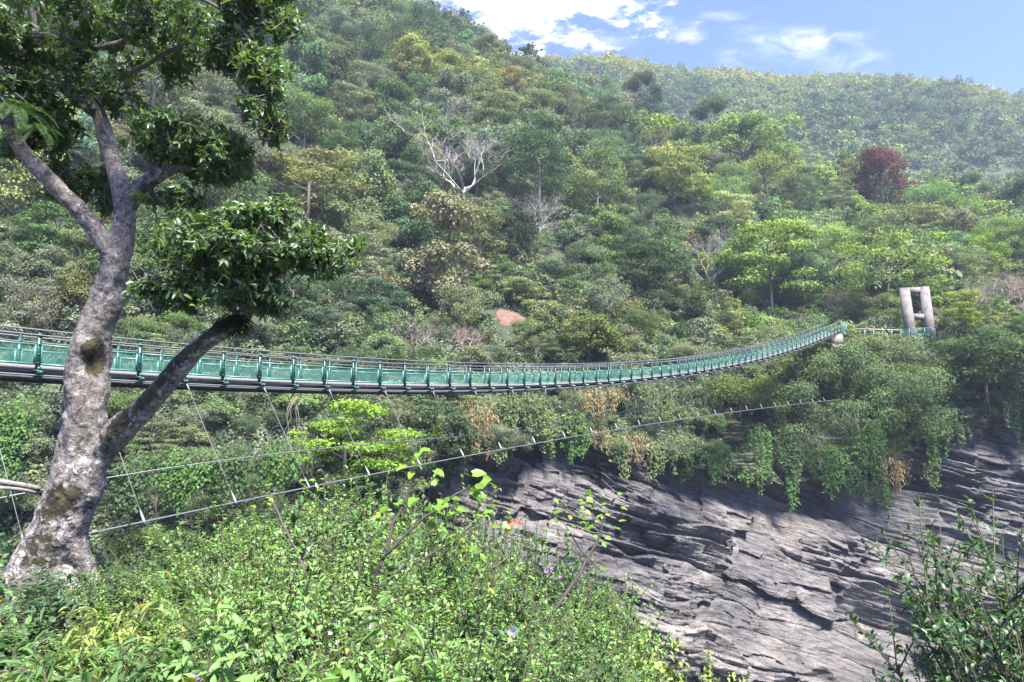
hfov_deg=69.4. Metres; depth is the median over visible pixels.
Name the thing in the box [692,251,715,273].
forest tree
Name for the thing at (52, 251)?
forest tree
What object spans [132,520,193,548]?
bushy tree
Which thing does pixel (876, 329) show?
walkway railing
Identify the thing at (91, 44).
forest tree
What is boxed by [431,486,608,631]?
leafy shrub
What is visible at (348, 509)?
forest tree
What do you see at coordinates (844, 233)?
forest tree
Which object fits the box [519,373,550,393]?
forest tree
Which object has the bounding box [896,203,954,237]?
forest tree
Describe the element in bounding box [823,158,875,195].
forest tree
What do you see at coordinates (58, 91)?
forest tree
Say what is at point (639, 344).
bushy tree
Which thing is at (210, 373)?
forest tree
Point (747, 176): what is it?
forest tree
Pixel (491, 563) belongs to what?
leafy shrub
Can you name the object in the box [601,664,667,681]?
leafy shrub
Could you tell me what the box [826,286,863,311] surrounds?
bare tree
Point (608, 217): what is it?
forest tree
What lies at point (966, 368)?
bushy tree
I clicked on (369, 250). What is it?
forest tree
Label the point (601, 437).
hanging creeper
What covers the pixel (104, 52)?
forest tree
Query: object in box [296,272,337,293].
forest tree
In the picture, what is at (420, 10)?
forest tree
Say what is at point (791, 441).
forest tree
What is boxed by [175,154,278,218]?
forest tree
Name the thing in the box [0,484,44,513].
bushy tree
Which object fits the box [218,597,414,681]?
leafy shrub
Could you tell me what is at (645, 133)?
forest tree
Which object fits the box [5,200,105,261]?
forest tree
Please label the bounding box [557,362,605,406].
forest tree
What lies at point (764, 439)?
hanging creeper
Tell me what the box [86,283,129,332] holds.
forest tree
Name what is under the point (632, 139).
forest tree
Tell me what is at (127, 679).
leafy shrub
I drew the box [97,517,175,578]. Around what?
leafy shrub
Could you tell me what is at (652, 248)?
forest tree
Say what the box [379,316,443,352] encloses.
bare tree
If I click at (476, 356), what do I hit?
forest tree
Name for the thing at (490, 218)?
forest tree
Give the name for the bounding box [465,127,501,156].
forest tree
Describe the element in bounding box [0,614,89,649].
leafy shrub
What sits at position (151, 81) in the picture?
forest tree
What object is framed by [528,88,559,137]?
forest tree
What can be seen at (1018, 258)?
forest tree
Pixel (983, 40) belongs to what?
sky
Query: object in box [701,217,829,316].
forest tree
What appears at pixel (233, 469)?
hanging creeper
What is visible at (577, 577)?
sapling
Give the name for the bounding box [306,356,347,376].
forest tree
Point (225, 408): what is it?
bushy tree
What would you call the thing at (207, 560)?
leafy shrub
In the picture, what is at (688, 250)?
forest tree
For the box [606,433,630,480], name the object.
hanging creeper
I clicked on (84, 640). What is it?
leafy plant
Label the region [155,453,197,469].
bushy tree
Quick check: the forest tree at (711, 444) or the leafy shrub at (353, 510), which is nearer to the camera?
the leafy shrub at (353, 510)
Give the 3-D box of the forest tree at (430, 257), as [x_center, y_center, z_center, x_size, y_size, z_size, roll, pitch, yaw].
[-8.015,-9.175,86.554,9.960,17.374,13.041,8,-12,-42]
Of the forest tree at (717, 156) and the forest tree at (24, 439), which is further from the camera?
the forest tree at (717, 156)
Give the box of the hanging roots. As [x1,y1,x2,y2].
[283,396,312,466]
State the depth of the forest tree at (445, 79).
151.96 m
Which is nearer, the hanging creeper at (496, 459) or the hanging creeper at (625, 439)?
the hanging creeper at (496, 459)
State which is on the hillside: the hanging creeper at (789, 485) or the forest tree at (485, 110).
the forest tree at (485, 110)
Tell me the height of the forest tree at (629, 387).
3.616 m
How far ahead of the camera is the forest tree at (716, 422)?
78.90 m
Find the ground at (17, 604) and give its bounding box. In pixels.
[0,549,162,681]
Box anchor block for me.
[823,334,848,352]
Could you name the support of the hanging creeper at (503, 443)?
hanging from the cliff face
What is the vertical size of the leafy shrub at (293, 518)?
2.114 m
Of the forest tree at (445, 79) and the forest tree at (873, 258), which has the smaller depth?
the forest tree at (873, 258)
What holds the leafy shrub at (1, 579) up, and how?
on the ground at (17, 604)
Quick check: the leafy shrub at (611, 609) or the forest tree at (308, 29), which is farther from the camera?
the forest tree at (308, 29)
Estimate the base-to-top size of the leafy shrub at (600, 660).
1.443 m
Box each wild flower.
[504,519,521,562]
[507,626,515,666]
[544,565,562,610]
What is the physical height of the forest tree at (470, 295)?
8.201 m
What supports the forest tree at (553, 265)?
on the hillside
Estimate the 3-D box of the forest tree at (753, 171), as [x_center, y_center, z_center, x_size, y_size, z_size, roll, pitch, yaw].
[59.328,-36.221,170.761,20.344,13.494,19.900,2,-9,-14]
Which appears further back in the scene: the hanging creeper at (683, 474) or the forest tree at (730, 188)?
the forest tree at (730, 188)
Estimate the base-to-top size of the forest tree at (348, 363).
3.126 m
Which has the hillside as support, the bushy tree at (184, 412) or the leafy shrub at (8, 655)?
the bushy tree at (184, 412)
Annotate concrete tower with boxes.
[899,286,935,337]
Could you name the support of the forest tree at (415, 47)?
on the hillside
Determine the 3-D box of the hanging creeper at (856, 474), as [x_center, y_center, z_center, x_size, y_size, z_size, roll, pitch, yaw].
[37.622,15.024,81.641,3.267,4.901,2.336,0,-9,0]
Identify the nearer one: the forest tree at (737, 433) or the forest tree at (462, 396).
the forest tree at (462, 396)
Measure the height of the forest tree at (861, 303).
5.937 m
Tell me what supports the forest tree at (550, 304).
on the hillside
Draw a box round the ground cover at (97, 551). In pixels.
[0,527,192,680]
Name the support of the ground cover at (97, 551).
on the ground at (17, 604)
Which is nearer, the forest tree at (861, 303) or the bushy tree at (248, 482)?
the bushy tree at (248, 482)
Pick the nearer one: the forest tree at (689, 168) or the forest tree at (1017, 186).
the forest tree at (689, 168)
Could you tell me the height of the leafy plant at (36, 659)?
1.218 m
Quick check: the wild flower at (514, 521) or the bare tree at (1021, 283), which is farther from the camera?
the bare tree at (1021, 283)
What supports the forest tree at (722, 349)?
on the hillside
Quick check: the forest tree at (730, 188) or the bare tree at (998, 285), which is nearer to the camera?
the bare tree at (998, 285)
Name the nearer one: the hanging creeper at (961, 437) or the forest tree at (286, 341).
the forest tree at (286, 341)
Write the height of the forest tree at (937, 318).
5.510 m
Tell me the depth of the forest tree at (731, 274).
120.70 m
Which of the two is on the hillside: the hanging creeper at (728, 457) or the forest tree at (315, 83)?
the forest tree at (315, 83)
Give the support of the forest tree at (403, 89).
on the hillside
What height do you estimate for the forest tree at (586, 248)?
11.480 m
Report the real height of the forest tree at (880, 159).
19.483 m
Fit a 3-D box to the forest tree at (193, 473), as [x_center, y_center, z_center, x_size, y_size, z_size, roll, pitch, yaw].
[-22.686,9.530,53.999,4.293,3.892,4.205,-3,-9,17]
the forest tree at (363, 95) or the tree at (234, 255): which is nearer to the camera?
the tree at (234, 255)
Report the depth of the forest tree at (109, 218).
78.92 m
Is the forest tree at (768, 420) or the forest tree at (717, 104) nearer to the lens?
the forest tree at (768, 420)
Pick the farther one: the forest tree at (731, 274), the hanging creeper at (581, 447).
the forest tree at (731, 274)
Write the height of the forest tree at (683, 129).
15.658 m
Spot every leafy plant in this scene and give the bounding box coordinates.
[0,560,125,643]
[0,592,223,681]
[0,619,207,681]
[16,577,114,624]
[67,667,134,681]
[81,666,109,681]
[97,563,284,681]
[207,594,492,681]
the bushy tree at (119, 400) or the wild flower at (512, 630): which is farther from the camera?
the bushy tree at (119, 400)
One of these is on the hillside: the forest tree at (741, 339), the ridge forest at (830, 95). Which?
the forest tree at (741, 339)
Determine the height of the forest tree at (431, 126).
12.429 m
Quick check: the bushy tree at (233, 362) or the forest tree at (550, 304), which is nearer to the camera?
the bushy tree at (233, 362)
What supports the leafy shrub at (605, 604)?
on the ground at (17, 604)
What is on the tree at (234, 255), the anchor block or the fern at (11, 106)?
the fern at (11, 106)
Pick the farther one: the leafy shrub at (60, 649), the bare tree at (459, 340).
the bare tree at (459, 340)
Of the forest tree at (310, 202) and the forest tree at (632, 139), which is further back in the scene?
the forest tree at (632, 139)
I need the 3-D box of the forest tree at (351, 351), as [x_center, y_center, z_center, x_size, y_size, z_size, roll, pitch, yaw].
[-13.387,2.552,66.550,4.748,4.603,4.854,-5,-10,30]
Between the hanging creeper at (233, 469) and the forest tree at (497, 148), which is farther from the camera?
the forest tree at (497, 148)
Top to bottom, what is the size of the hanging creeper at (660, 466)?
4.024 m
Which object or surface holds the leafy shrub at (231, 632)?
on the ground at (17, 604)
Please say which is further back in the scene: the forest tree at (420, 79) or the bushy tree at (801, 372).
the forest tree at (420, 79)
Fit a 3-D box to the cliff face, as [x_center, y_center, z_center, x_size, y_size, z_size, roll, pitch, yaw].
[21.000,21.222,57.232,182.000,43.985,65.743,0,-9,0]
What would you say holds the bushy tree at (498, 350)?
on the hillside
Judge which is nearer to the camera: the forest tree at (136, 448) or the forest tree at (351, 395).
the forest tree at (136, 448)
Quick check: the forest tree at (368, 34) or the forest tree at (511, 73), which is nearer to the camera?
the forest tree at (368, 34)
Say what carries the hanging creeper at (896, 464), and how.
hanging from the cliff face
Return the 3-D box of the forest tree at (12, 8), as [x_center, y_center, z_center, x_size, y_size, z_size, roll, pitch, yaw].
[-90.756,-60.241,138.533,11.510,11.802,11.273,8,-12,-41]
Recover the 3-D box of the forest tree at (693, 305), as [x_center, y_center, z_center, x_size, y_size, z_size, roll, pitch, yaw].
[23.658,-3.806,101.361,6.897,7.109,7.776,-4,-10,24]
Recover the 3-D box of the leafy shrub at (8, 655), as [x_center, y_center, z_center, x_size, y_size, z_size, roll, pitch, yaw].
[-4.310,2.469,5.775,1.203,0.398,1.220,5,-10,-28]
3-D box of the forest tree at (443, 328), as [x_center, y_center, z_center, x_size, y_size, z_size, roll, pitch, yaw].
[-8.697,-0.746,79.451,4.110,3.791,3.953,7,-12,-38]
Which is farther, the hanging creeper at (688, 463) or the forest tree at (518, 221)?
the forest tree at (518, 221)
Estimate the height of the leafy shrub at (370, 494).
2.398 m
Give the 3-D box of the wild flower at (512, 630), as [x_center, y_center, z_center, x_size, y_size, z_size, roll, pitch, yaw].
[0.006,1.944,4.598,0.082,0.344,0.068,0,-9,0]
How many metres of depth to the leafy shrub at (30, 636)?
6.20 m
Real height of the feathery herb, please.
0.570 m
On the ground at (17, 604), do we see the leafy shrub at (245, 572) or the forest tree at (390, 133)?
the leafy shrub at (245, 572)
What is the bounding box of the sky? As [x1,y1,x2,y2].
[415,0,1023,95]
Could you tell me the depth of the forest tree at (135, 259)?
68.56 m
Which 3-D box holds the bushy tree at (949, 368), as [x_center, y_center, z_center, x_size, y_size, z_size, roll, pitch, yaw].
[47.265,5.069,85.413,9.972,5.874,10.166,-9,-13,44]
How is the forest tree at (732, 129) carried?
on the hillside
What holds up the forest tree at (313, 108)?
on the hillside
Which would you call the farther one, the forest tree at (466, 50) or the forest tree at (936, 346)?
the forest tree at (466, 50)
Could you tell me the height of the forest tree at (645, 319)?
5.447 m
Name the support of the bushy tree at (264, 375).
on the hillside
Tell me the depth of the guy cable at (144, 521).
27.89 m
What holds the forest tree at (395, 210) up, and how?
on the hillside
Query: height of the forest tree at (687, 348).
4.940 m
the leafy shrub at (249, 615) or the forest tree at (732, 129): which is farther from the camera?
the forest tree at (732, 129)
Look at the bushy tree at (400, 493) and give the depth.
57.38 m
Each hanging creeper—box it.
[0,393,53,501]
[109,450,163,512]
[150,444,219,516]
[205,441,272,510]
[256,437,305,499]
[456,398,498,458]
[488,432,513,460]
[492,391,550,437]
[492,444,507,466]
[533,416,559,452]
[544,421,556,458]
[560,427,580,466]
[564,380,633,415]
[565,410,590,460]
[575,419,593,453]
[589,417,610,454]
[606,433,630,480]
[611,431,634,474]
[627,432,653,465]
[633,380,679,411]
[647,432,693,475]
[647,444,664,481]
[678,445,693,488]
[679,444,693,474]
[704,442,734,482]
[708,458,720,484]
[735,459,760,486]
[735,461,749,483]
[741,462,769,489]
[744,421,773,495]
[763,462,773,484]
[771,433,804,480]
[781,470,800,512]
[799,442,850,499]
[843,417,888,507]
[843,457,868,499]
[873,470,895,523]
[880,448,919,496]
[917,459,940,489]
[918,419,950,475]
[933,412,957,443]
[951,414,973,447]
[994,394,1021,420]
[997,391,1023,452]
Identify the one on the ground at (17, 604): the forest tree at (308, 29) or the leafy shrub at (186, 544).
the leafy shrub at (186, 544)
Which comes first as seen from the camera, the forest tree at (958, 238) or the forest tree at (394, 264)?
the forest tree at (394, 264)
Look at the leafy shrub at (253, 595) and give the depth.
5.43 m
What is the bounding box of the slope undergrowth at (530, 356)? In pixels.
[0,12,1023,381]
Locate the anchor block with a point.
(839, 337)
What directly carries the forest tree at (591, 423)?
on the hillside
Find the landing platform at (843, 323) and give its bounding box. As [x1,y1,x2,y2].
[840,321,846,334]
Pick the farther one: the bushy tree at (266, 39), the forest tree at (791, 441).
the bushy tree at (266, 39)
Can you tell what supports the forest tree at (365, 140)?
on the hillside
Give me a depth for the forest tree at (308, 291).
74.26 m
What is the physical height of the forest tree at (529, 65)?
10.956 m
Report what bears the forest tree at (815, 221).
on the hillside
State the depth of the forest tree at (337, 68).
138.48 m
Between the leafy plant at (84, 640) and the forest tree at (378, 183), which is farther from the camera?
the forest tree at (378, 183)
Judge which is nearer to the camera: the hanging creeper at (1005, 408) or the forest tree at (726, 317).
the hanging creeper at (1005, 408)
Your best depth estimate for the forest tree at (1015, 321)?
90.87 m
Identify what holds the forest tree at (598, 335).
on the hillside
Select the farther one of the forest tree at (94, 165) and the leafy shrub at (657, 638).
the forest tree at (94, 165)
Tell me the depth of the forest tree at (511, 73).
192.50 m
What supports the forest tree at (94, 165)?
on the hillside
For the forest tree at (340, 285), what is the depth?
80.20 m
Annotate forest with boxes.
[0,0,1023,553]
[511,49,1023,191]
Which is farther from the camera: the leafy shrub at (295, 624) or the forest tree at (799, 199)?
the forest tree at (799, 199)
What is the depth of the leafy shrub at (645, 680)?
6.52 m
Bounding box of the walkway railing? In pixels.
[855,328,900,338]
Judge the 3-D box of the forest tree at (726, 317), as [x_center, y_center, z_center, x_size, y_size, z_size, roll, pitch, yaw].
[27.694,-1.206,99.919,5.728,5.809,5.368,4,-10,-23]
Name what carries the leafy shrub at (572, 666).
on the ground at (17, 604)
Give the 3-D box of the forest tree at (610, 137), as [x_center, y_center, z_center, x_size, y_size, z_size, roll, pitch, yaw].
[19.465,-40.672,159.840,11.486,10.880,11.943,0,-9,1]
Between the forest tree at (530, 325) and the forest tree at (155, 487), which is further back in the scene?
the forest tree at (530, 325)
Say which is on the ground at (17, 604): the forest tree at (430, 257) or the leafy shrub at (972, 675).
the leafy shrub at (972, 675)
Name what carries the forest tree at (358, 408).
on the hillside
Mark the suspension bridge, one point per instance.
(18, 371)
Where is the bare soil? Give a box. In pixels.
[495,309,526,325]
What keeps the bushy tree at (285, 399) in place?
on the hillside
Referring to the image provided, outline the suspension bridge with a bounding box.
[0,320,843,393]
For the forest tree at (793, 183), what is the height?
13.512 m
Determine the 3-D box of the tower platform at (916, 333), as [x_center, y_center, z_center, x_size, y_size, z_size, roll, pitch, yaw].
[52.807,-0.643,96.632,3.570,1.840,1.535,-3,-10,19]
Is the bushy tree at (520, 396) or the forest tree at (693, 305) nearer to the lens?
the bushy tree at (520, 396)
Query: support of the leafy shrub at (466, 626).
on the ground at (17, 604)
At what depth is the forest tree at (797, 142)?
209.50 m
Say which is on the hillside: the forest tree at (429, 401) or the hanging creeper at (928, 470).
the forest tree at (429, 401)
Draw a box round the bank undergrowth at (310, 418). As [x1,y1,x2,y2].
[0,308,1023,555]
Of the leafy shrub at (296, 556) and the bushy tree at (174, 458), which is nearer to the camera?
the leafy shrub at (296, 556)
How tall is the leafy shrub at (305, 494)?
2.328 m
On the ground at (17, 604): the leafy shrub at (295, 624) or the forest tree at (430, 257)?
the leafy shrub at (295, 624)
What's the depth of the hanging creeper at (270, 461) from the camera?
51.62 m
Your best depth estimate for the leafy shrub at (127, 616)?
5.92 m
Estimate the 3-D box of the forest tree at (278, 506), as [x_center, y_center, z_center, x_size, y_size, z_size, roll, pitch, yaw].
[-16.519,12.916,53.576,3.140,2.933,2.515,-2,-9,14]
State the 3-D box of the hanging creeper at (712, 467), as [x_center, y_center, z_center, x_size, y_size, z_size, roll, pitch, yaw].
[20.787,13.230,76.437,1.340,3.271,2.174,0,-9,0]
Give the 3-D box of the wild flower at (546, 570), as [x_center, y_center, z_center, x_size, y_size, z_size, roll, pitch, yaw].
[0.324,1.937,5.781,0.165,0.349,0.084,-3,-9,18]
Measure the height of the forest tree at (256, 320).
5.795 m
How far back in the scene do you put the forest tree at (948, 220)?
132.09 m
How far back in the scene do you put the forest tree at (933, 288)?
109.31 m
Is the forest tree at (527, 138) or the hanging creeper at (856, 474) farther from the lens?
the forest tree at (527, 138)
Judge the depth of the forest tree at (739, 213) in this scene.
139.08 m
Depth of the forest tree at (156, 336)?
60.47 m
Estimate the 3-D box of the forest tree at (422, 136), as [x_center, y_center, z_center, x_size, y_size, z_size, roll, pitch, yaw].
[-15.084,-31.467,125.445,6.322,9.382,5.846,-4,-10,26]
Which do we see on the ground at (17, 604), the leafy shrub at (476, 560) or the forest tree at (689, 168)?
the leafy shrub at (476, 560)
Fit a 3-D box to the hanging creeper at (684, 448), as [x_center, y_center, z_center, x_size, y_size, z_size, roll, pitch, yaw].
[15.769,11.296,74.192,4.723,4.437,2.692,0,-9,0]
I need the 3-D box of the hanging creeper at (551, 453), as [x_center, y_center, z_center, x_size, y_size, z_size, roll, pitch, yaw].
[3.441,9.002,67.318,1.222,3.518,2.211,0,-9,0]
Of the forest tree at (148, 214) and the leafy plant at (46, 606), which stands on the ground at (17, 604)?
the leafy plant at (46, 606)
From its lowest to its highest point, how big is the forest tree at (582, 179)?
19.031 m
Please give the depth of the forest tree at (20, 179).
75.92 m
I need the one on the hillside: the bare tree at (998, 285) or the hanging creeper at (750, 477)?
the bare tree at (998, 285)
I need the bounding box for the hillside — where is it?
[0,6,1023,554]
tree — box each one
[0,0,370,599]
[0,91,84,219]
[0,159,13,173]
[0,225,31,252]
[0,241,48,282]
[0,273,8,300]
[0,277,64,335]
[0,302,31,342]
[0,336,67,366]
[0,429,34,443]
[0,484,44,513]
[2,432,56,455]
[3,0,57,28]
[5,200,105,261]
[24,97,133,166]
[26,384,63,430]
[32,244,73,289]
[41,71,81,110]
[43,268,94,315]
[50,3,108,41]
[53,33,106,66]
[54,225,98,286]
[78,224,164,280]
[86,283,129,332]
[89,161,103,174]
[91,38,160,89]
[92,541,139,552]
[93,189,148,221]
[94,118,152,165]
[94,492,131,518]
[96,212,112,226]
[98,253,185,300]
[99,10,200,127]
[105,90,150,130]
[107,390,155,417]
[107,399,119,416]
[107,440,164,476]
[111,353,151,391]
[112,319,152,365]
[117,313,179,349]
[128,421,190,452]
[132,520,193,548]
[134,484,175,517]
[135,176,206,265]
[140,332,181,363]
[154,493,226,523]
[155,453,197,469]
[158,311,212,336]
[158,422,215,445]
[159,54,228,119]
[162,326,227,375]
[171,404,224,424]
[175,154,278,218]
[179,97,241,127]
[185,445,233,490]
[193,393,246,417]
[193,469,271,495]
[194,371,232,395]
[201,308,276,355]
[211,108,295,200]
[213,58,299,129]
[221,382,275,402]
[226,360,264,373]
[230,414,259,436]
[247,455,285,472]
[248,26,269,45]
[251,145,372,227]
[256,196,307,233]
[259,326,293,346]
[261,407,303,424]
[262,370,297,383]
[265,268,298,292]
[265,499,303,527]
[266,0,319,53]
[268,270,325,329]
[269,346,306,368]
[272,393,329,410]
[274,84,336,148]
[275,33,334,118]
[278,398,428,502]
[289,453,330,491]
[294,41,360,90]
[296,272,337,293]
[302,306,346,354]
[304,81,350,125]
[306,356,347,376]
[309,183,385,237]
[310,5,355,41]
[314,33,353,83]
[315,227,353,245]
[317,118,362,176]
[318,275,375,311]
[318,476,362,498]
[323,499,363,519]
[326,359,369,380]
[330,473,385,502]
[331,21,388,62]
[332,79,379,125]
[332,230,391,278]
[334,344,386,380]
[334,377,370,398]
[336,147,401,206]
[343,276,412,313]
[344,208,406,274]
[350,58,394,100]
[350,117,382,159]
[355,330,412,365]
[360,113,426,164]
[364,476,415,509]
[365,299,406,335]
[368,437,437,487]
[372,16,409,54]
[374,77,416,136]
[375,0,410,20]
[376,176,450,247]
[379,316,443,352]
[379,399,418,430]
[381,96,522,204]
[381,250,416,276]
[384,158,443,202]
[387,32,435,87]
[394,187,494,321]
[394,346,434,377]
[395,259,429,296]
[400,0,446,44]
[401,403,485,482]
[404,394,446,412]
[405,106,473,166]
[407,70,430,99]
[411,48,474,92]
[412,128,441,169]
[419,316,452,341]
[424,66,472,124]
[425,280,485,344]
[441,39,482,74]
[445,380,487,405]
[446,321,488,350]
[453,154,497,196]
[455,203,506,271]
[456,344,497,371]
[457,395,494,422]
[460,140,521,188]
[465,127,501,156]
[468,89,524,128]
[472,31,507,72]
[475,421,512,453]
[476,203,544,276]
[479,343,509,359]
[481,262,522,287]
[491,429,532,459]
[493,65,526,93]
[493,392,527,401]
[497,110,572,215]
[498,276,550,309]
[500,54,540,93]
[500,398,556,422]
[509,187,567,231]
[509,316,558,353]
[513,334,556,360]
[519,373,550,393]
[525,299,576,340]
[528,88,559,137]
[536,259,566,297]
[536,332,580,362]
[541,164,590,197]
[550,82,590,125]
[552,273,592,309]
[553,219,581,249]
[553,389,593,414]
[556,146,628,238]
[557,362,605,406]
[558,313,631,369]
[562,235,618,296]
[575,127,625,157]
[579,73,621,103]
[584,96,626,138]
[584,277,639,320]
[586,419,608,449]
[587,209,632,265]
[592,359,636,378]
[592,386,632,410]
[598,238,679,300]
[607,212,651,264]
[609,186,636,223]
[612,126,647,150]
[616,151,663,194]
[618,189,667,224]
[620,68,664,114]
[620,382,655,406]
[622,334,652,352]
[623,309,664,340]
[634,249,695,291]
[636,122,678,152]
[638,267,689,301]
[641,142,715,213]
[657,285,707,321]
[657,349,694,372]
[658,232,693,259]
[660,120,710,169]
[670,341,708,367]
[682,223,756,292]
[687,95,737,134]
[688,408,727,437]
[690,387,716,407]
[691,213,738,255]
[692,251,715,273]
[693,372,792,424]
[700,149,738,179]
[700,175,751,212]
[700,312,741,338]
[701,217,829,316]
[702,255,746,294]
[702,439,732,460]
[703,109,805,169]
[704,346,738,377]
[706,162,755,201]
[712,190,760,236]
[717,421,748,444]
[721,147,809,198]
[726,452,756,470]
[728,337,756,356]
[751,325,789,342]
[754,337,968,469]
[754,412,785,430]
[759,346,858,393]
[766,252,836,308]
[772,435,802,450]
[776,217,830,242]
[780,190,817,211]
[781,166,823,213]
[782,140,807,173]
[798,223,825,256]
[804,221,865,258]
[808,249,865,283]
[814,182,858,209]
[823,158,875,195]
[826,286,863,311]
[827,226,955,309]
[828,333,900,368]
[839,292,866,321]
[844,334,933,370]
[849,205,928,274]
[850,142,918,204]
[864,289,903,337]
[883,357,970,399]
[890,277,962,311]
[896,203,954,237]
[900,178,954,223]
[915,230,973,271]
[915,307,959,331]
[918,398,955,419]
[921,190,989,232]
[926,240,995,279]
[926,333,1023,410]
[929,336,980,364]
[932,321,1023,414]
[935,207,981,264]
[938,289,987,338]
[945,265,1023,320]
[954,171,991,201]
[965,228,1016,275]
[968,214,1023,262]
[969,268,1023,305]
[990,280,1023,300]
[992,175,1023,212]
[999,312,1023,332]
[1010,241,1023,282]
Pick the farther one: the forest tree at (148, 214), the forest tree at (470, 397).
the forest tree at (148, 214)
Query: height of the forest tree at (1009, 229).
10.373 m
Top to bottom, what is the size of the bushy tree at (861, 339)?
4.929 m
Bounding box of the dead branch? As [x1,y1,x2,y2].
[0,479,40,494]
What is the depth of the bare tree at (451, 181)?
117.10 m
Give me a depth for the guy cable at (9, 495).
34.88 m
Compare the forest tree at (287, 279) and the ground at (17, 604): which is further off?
the forest tree at (287, 279)
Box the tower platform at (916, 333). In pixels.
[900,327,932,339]
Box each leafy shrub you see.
[0,574,14,592]
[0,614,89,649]
[0,619,73,655]
[0,625,48,671]
[3,639,107,681]
[18,555,155,645]
[19,618,166,680]
[24,589,191,658]
[47,640,161,681]
[59,626,239,681]
[77,604,356,681]
[84,538,203,628]
[88,501,330,627]
[88,626,255,681]
[90,581,283,681]
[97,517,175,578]
[107,627,244,681]
[111,531,252,619]
[118,570,208,641]
[127,525,339,643]
[130,502,289,583]
[138,521,218,594]
[151,546,409,681]
[152,530,274,605]
[157,481,417,574]
[158,504,332,575]
[167,535,429,656]
[171,499,457,655]
[178,601,319,681]
[182,543,450,681]
[185,545,362,658]
[188,492,367,599]
[204,495,362,594]
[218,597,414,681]
[224,491,321,543]
[237,568,428,681]
[240,473,517,594]
[250,503,548,649]
[255,479,361,538]
[259,550,518,681]
[264,600,459,681]
[287,494,450,590]
[295,522,463,634]
[317,465,458,571]
[318,486,480,582]
[319,483,401,544]
[336,526,606,681]
[340,576,572,681]
[354,467,524,597]
[357,547,578,680]
[360,518,576,651]
[373,528,542,621]
[418,603,625,681]
[420,603,544,680]
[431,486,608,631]
[449,616,649,681]
[452,573,623,661]
[452,605,639,681]
[460,548,569,653]
[477,519,655,660]
[487,581,659,681]
[498,528,667,681]
[535,569,670,681]
[544,629,686,681]
[574,565,675,680]
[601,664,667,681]
[622,624,689,681]
[632,659,665,681]
[650,664,689,681]
[677,650,751,681]
[847,489,1023,681]
[863,622,1003,681]
[882,535,1023,681]
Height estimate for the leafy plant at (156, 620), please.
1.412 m
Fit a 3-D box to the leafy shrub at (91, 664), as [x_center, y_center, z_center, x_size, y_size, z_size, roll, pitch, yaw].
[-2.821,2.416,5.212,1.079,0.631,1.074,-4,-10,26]
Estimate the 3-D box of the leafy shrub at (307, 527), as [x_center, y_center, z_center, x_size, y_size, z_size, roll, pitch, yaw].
[-1.597,2.623,7.630,2.995,2.496,2.494,-6,-11,31]
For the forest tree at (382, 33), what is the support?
on the hillside
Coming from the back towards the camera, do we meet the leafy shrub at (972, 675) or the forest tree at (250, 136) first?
the forest tree at (250, 136)
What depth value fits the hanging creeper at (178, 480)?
48.53 m
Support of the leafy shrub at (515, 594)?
on the ground at (17, 604)
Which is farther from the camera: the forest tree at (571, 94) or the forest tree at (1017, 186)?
the forest tree at (571, 94)
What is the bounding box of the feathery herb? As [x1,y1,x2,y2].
[91,601,119,681]
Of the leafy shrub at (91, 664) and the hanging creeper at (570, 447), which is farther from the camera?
the hanging creeper at (570, 447)
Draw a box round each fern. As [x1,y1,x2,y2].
[0,98,58,142]
[0,122,64,149]
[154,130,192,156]
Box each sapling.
[249,487,333,588]
[353,429,512,627]
[545,489,626,619]
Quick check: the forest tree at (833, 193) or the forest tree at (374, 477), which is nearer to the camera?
the forest tree at (374, 477)
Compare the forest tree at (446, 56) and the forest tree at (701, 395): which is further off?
the forest tree at (446, 56)
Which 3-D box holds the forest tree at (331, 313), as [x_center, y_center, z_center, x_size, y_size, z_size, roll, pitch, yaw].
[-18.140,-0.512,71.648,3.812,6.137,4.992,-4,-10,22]
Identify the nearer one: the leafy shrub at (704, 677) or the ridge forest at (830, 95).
the leafy shrub at (704, 677)
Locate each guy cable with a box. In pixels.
[0,351,841,539]
[0,381,682,498]
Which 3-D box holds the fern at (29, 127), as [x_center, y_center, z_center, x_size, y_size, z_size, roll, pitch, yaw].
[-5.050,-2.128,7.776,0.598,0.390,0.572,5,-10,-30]
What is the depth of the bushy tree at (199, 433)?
55.42 m
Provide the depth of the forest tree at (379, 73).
148.17 m
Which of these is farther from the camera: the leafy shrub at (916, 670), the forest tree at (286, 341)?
the forest tree at (286, 341)
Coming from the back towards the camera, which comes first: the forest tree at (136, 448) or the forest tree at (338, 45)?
the forest tree at (338, 45)
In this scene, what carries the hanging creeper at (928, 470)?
hanging from the cliff face
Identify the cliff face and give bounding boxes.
[379,410,1023,681]
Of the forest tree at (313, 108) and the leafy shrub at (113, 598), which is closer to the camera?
the leafy shrub at (113, 598)
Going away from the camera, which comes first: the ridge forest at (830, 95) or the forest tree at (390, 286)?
the forest tree at (390, 286)
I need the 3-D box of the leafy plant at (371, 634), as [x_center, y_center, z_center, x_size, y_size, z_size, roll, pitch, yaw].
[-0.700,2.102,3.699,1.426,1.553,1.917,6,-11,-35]
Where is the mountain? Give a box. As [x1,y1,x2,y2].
[573,65,1023,187]
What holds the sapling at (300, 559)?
on the ground at (17, 604)
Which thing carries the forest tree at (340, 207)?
on the hillside
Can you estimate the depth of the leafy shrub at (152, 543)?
8.24 m
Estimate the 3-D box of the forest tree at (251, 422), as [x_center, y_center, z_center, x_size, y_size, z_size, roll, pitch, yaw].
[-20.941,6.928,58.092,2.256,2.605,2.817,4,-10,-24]
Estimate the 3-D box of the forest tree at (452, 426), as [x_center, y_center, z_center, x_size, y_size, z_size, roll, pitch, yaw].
[-6.256,8.550,61.431,7.855,6.716,6.968,-1,-9,8]

